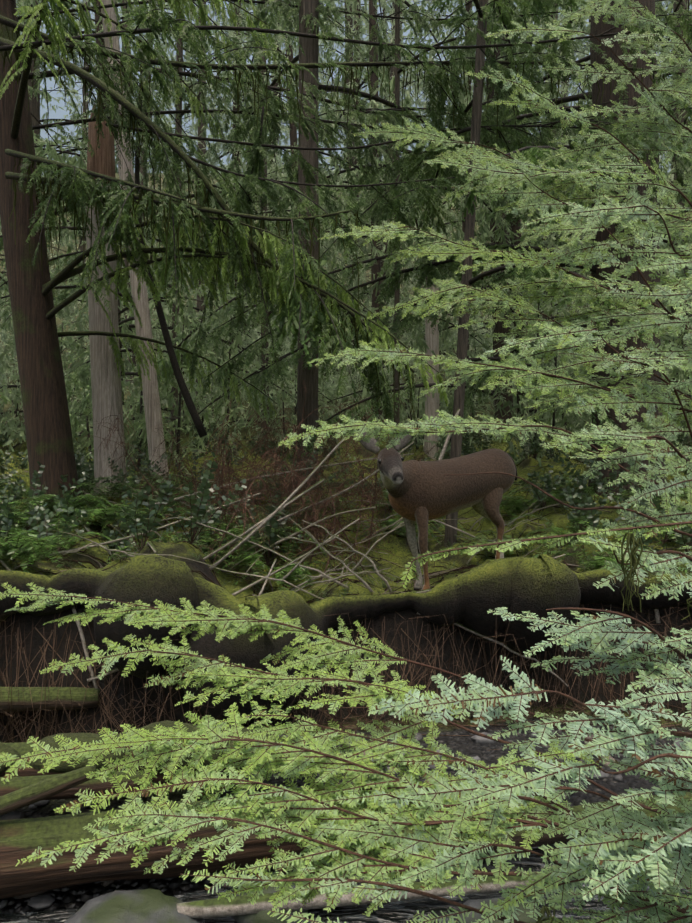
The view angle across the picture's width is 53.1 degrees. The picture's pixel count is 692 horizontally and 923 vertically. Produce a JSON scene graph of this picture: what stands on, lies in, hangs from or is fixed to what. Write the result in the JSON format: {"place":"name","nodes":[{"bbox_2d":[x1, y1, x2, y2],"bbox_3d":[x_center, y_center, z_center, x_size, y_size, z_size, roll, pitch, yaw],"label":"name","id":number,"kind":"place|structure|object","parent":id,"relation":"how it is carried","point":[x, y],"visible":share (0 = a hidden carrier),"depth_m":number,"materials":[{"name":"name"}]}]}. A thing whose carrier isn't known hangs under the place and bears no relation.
{"place":"outdoors","nodes":[
{"label":"outdoors","id":0,"kind":"place"},
{"bbox_2d":[0,832,687,922],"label":"creek water","id":1,"kind":"structure","parent":0,"point":[397,911],"depth_m":2.57,"materials":[{"name":"black liquid"}]},
{"bbox_2d":[526,918,657,922],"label":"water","id":2,"kind":"structure","parent":1,"relation":"on","point":[579,921],"depth_m":2.42,"materials":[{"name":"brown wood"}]},
{"bbox_2d":[0,171,691,913],"bbox_3d":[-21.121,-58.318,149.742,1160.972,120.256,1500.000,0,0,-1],"label":"terrain","id":3,"kind":"structure","parent":0,"point":[82,895],"depth_m":4.38,"materials":[{"name":"soil"}]},
{"bbox_2d":[0,5,90,344],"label":"tree","id":4,"kind":"object","parent":3,"relation":"on","point":[72,91],"visible":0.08,"depth_m":28.73,"materials":[{"name":"green plant"}]},
{"bbox_2d":[0,29,93,372],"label":"tree","id":5,"kind":"object","parent":3,"relation":"on","point":[2,273],"visible":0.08,"depth_m":16.29,"materials":[{"name":"green plant"}]},
{"bbox_2d":[0,687,99,712],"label":"log","id":6,"kind":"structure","parent":3,"relation":"on","point":[77,695],"depth_m":3.79,"materials":[{"name":"green wood"}]},
{"bbox_2d":[0,0,140,360],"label":"tree","id":7,"kind":"object","parent":3,"relation":"on","point":[51,153],"visible":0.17,"depth_m":13.19,"materials":[{"name":"green plant"}]},
{"bbox_2d":[40,0,149,285],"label":"tree","id":8,"kind":"object","parent":3,"relation":"on","point":[84,161],"visible":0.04,"depth_m":47.27,"materials":[{"name":"green plant"}]},
{"bbox_2d":[86,104,125,496],"bbox_3d":[-2.584,-1.650,7.521,0.485,4.539,0.432,0,0,-1],"label":"tree trunk","id":9,"kind":"object","parent":3,"relation":"on","point":[106,387],"visible":0.5,"depth_m":7.43,"materials":[{"name":"grey wood"}]},
{"bbox_2d":[0,0,233,489],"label":"pale leaning tree","id":10,"kind":"object","parent":3,"relation":"on","point":[152,419],"visible":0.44,"depth_m":8.86,"materials":[{"name":"grey plant"}]},
{"bbox_2d":[0,0,240,431],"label":"tree","id":11,"kind":"object","parent":3,"relation":"on","point":[35,107],"visible":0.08,"depth_m":16.82,"materials":[{"name":"green plant"}]},
{"bbox_2d":[0,736,257,784],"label":"log","id":12,"kind":"object","parent":3,"relation":"on","point":[22,748],"visible":0.1,"depth_m":3.12,"materials":[{"name":"brown wood"}]},
{"bbox_2d":[0,771,150,799],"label":"cross log","id":13,"kind":"object","parent":12,"relation":"on","point":[13,784],"visible":0.35,"depth_m":2.96,"materials":[{"name":"brown wood"}]},
{"bbox_2d":[0,720,320,775],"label":"moss cushions on log","id":14,"kind":"object","parent":12,"relation":"on","point":[63,767],"visible":0.15,"depth_m":3.14,"materials":[{"name":"green plant"}]},
{"bbox_2d":[9,0,258,382],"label":"tree","id":15,"kind":"object","parent":3,"relation":"on","point":[128,283],"depth_m":26.74,"materials":[{"name":"green plant"}]},
{"bbox_2d":[47,0,241,338],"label":"tree","id":16,"kind":"object","parent":3,"relation":"on","point":[141,170],"visible":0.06,"depth_m":39.19,"materials":[{"name":"green plant"}]},
{"bbox_2d":[11,0,392,452],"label":"tree","id":17,"kind":"object","parent":3,"relation":"on","point":[132,329],"visible":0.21,"depth_m":14.66,"materials":[{"name":"green plant"}]},
{"bbox_2d":[54,0,354,410],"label":"tree","id":18,"kind":"object","parent":3,"relation":"on","point":[201,144],"visible":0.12,"depth_m":21.79,"materials":[{"name":"green plant"}]},
{"bbox_2d":[0,782,413,898],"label":"rotten log","id":19,"kind":"object","parent":3,"relation":"on","point":[20,839],"visible":0.42,"depth_m":2.59,"materials":[{"name":"brown wood"}]},
{"bbox_2d":[0,765,95,815],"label":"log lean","id":20,"kind":"object","parent":19,"relation":"on","point":[30,794],"visible":0.96,"depth_m":2.62,"materials":[{"name":"green wood"}]},
{"bbox_2d":[0,0,434,448],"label":"tree","id":21,"kind":"object","parent":3,"relation":"on","point":[180,56],"visible":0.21,"depth_m":14.85,"materials":[{"name":"green plant"}]},
{"bbox_2d":[130,1,327,381],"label":"tree","id":22,"kind":"object","parent":3,"relation":"on","point":[234,108],"visible":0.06,"depth_m":30.44,"materials":[{"name":"green plant"}]},
{"bbox_2d":[135,1,355,453],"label":"thin tree","id":23,"kind":"object","parent":3,"relation":"on","point":[196,89],"visible":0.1,"depth_m":15.87,"materials":[{"name":"green plant"}]},
{"bbox_2d":[134,4,370,356],"bbox_3d":[-4.984,-14.727,33.897,12.318,30.380,10.253,0,0,36],"label":"tree","id":24,"kind":"object","parent":3,"relation":"on","point":[196,120],"visible":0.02,"depth_m":33.61,"materials":[{"name":"green plant"}]},
{"bbox_2d":[181,1,343,344],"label":"tree","id":25,"kind":"object","parent":3,"relation":"on","point":[277,94],"depth_m":36.47,"materials":[{"name":"green plant"}]},
{"bbox_2d":[80,380,448,594],"bbox_3d":[-0.429,0.383,6.682,3.576,2.011,3.337,0,0,-41],"label":"dead brush","id":26,"kind":"object","parent":3,"relation":"on","point":[301,477],"visible":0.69,"depth_m":5.80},
{"bbox_2d":[151,0,407,383],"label":"tree","id":27,"kind":"object","parent":3,"relation":"on","point":[293,134],"visible":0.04,"depth_m":25.49,"materials":[{"name":"green plant"}]},
{"bbox_2d":[64,877,546,922],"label":"rocks","id":28,"kind":"object","parent":3,"relation":"on","point":[143,906],"visible":0.58,"depth_m":2.46,"materials":[{"name":"stone"}]},
{"bbox_2d":[0,409,660,693],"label":"dead wood poles and branches","id":29,"kind":"object","parent":3,"relation":"on","point":[260,524],"visible":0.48,"depth_m":4.77,"materials":[{"name":"brown wood"}]},
{"bbox_2d":[124,0,555,489],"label":"tree","id":30,"kind":"object","parent":3,"relation":"on","point":[312,50],"visible":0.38,"depth_m":8.50,"materials":[{"name":"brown plant"}]},
{"bbox_2d":[0,732,690,908],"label":"cobbles","id":31,"kind":"object","parent":3,"relation":"on","point":[41,899],"visible":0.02,"depth_m":3.38,"materials":[{"name":"stone"}]},
{"bbox_2d":[177,876,533,917],"bbox_3d":[0.070,1.596,2.548,1.363,0.062,0.066,0,0,-7],"label":"fallen branch","id":32,"kind":"object","parent":31,"relation":"on","point":[223,907],"visible":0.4,"depth_m":2.50,"materials":[{"name":"wood"}]},
{"bbox_2d":[373,792,691,864],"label":"mossy log","id":33,"kind":"object","parent":31,"relation":"on","point":[517,839],"visible":0.19,"depth_m":2.87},
{"bbox_2d":[0,0,691,922],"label":"hemlock branches","id":34,"kind":"object","parent":3,"relation":"on","point":[624,854],"visible":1,"depth_m":1.35,"materials":[{"name":"green plant"}]},
{"bbox_2d":[536,533,691,922],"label":"lichen strands","id":35,"kind":"object","parent":34,"relation":"attached to","point":[631,539],"visible":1,"depth_m":0.97},
{"bbox_2d":[0,0,691,522],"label":"cedar tree","id":36,"kind":"object","parent":3,"relation":"on","point":[24,218],"visible":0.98,"depth_m":6.42,"materials":[{"name":"green plant"}]},
{"bbox_2d":[0,232,691,493],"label":"young conifers","id":37,"kind":"object","parent":3,"relation":"on","point":[552,419],"visible":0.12,"depth_m":12.78,"materials":[{"name":"green plant"}]},
{"bbox_2d":[0,390,691,565],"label":"understory shrubs","id":38,"kind":"object","parent":3,"relation":"on","point":[200,514],"visible":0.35,"depth_m":5.94,"materials":[{"name":"green plant"}]},
{"bbox_2d":[0,462,691,592],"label":"understory ferns","id":39,"kind":"object","parent":3,"relation":"on","point":[99,510],"visible":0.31,"depth_m":5.72,"materials":[{"name":"green plant"}]},
{"bbox_2d":[0,576,691,749],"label":"hanging roots","id":40,"kind":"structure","parent":3,"relation":"on","point":[111,717],"depth_m":4.12,"materials":[{"name":"brown wood"}]},
{"bbox_2d":[0,458,691,659],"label":"forest floor litter and sprigs","id":41,"kind":"object","parent":3,"relation":"on","point":[399,580],"visible":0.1,"depth_m":5.32,"materials":[{"name":"green plant"}]},
{"bbox_2d":[0,554,691,724],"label":"moss bank","id":42,"kind":"object","parent":3,"relation":"on","point":[540,584],"visible":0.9,"depth_m":3.94,"materials":[{"name":"moss"},{"name":"soil"}]},
{"bbox_2d":[241,0,469,380],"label":"tree","id":43,"kind":"object","parent":3,"relation":"on","point":[350,22],"depth_m":28.58,"materials":[{"name":"green plant"}]},
{"bbox_2d":[259,0,455,379],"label":"tree","id":44,"kind":"object","parent":3,"relation":"on","point":[392,69],"visible":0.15,"depth_m":28.77,"materials":[{"name":"green plant"}]},
{"bbox_2d":[246,0,482,372],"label":"tree","id":45,"kind":"object","parent":3,"relation":"on","point":[357,103],"depth_m":32.76,"materials":[{"name":"green plant"}]},
{"bbox_2d":[215,0,527,422],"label":"tree","id":46,"kind":"object","parent":3,"relation":"on","point":[375,268],"visible":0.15,"depth_m":19.90,"materials":[{"name":"green plant"}]},
{"bbox_2d":[321,0,450,317],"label":"tree","id":47,"kind":"object","parent":3,"relation":"on","point":[419,93],"visible":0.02,"depth_m":40.37,"materials":[{"name":"green plant"}]},
{"bbox_2d":[319,0,464,341],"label":"tree","id":48,"kind":"object","parent":3,"relation":"on","point":[411,30],"visible":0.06,"depth_m":38.93,"materials":[{"name":"green plant"}]},
{"bbox_2d":[124,0,672,460],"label":"tree","id":49,"kind":"object","parent":3,"relation":"on","point":[420,340],"visible":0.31,"depth_m":11.95,"materials":[{"name":"green plant"}]},
{"bbox_2d":[423,260,440,459],"bbox_3d":[1.738,-2.114,13.988,0.404,4.253,0.403,0,0,-1],"label":"trunk","id":50,"kind":"object","parent":3,"relation":"on","point":[432,405],"visible":0.38,"depth_m":13.86,"materials":[{"name":"grey wood"}]},
{"bbox_2d":[199,0,668,503],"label":"tree","id":51,"kind":"object","parent":3,"relation":"on","point":[534,153],"visible":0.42,"depth_m":7.76,"materials":[{"name":"green plant"}]},
{"bbox_2d":[357,423,516,590],"bbox_3d":[0.627,0.337,4.679,0.483,1.146,1.608,0,0,40],"label":"deer","id":52,"kind":"object","parent":3,"relation":"on","point":[421,493],"visible":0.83,"depth_m":4.65},
{"bbox_2d":[320,0,588,396],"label":"tree","id":53,"kind":"object","parent":3,"relation":"on","point":[468,7],"visible":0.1,"depth_m":23.89,"materials":[{"name":"green plant"}]},
{"bbox_2d":[250,0,689,441],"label":"tree","id":54,"kind":"object","parent":3,"relation":"on","point":[499,328],"visible":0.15,"depth_m":15.45,"materials":[{"name":"green plant"}]},
{"bbox_2d":[282,0,663,547],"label":"tree","id":55,"kind":"object","parent":3,"relation":"on","point":[475,104],"visible":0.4,"depth_m":6.25,"materials":[{"name":"green plant"}]},
{"bbox_2d":[363,0,588,392],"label":"tree","id":56,"kind":"object","parent":3,"relation":"on","point":[476,329],"visible":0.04,"depth_m":28.87,"materials":[{"name":"green plant"}]},
{"bbox_2d":[406,2,590,387],"bbox_3d":[7.629,-18.512,25.725,9.813,35.014,7.987,0,0,-39],"label":"tree","id":57,"kind":"object","parent":3,"relation":"on","point":[550,46],"visible":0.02,"depth_m":25.91,"materials":[{"name":"green plant"}]},
{"bbox_2d":[350,0,667,318],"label":"tree","id":58,"kind":"object","parent":3,"relation":"on","point":[439,38],"visible":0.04,"depth_m":18.73,"materials":[{"name":"green plant"}]},
{"bbox_2d":[372,0,691,450],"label":"tree","id":59,"kind":"object","parent":3,"relation":"on","point":[514,228],"visible":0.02,"depth_m":15.93,"materials":[{"name":"green plant"}]},
{"bbox_2d":[482,5,589,291],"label":"tree","id":60,"kind":"object","parent":3,"relation":"on","point":[565,103],"depth_m":47.27,"materials":[{"name":"green plant"}]},
{"bbox_2d":[403,0,691,422],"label":"tree","id":61,"kind":"object","parent":3,"relation":"on","point":[590,100],"visible":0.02,"depth_m":20.56,"materials":[{"name":"green plant"}]},
{"bbox_2d":[470,0,691,444],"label":"tree","id":62,"kind":"object","parent":3,"relation":"on","point":[672,174],"visible":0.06,"depth_m":14.90,"materials":[{"name":"green plant"}]},
{"bbox_2d":[483,0,691,405],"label":"tree","id":63,"kind":"object","parent":3,"relation":"on","point":[673,77],"visible":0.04,"depth_m":12.67,"materials":[{"name":"green plant"}]},
{"bbox_2d":[483,2,691,434],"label":"tree","id":64,"kind":"object","parent":3,"relation":"on","point":[492,410],"depth_m":17.73,"materials":[{"name":"green plant"}]},
{"bbox_2d":[523,38,658,283],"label":"tree","id":65,"kind":"object","parent":3,"relation":"on","point":[564,95],"visible":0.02,"depth_m":45.92,"materials":[{"name":"grey plant"}]},
{"bbox_2d":[540,64,669,283],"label":"tree","id":66,"kind":"object","parent":3,"relation":"on","point":[560,142],"visible":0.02,"depth_m":45.26,"materials":[{"name":"grey plant"}]},
{"bbox_2d":[521,19,691,315],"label":"tree","id":67,"kind":"object","parent":3,"relation":"on","point":[585,118],"depth_m":41.93,"materials":[{"name":"green plant"}]},
{"bbox_2d":[581,1,691,316],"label":"tree","id":68,"kind":"object","parent":3,"relation":"on","point":[670,147],"depth_m":41.68,"materials":[{"name":"green plant"}]},
{"bbox_2d":[16,0,691,175],"label":"sky","id":69,"kind":"structure","parent":0,"point":[60,113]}
]}

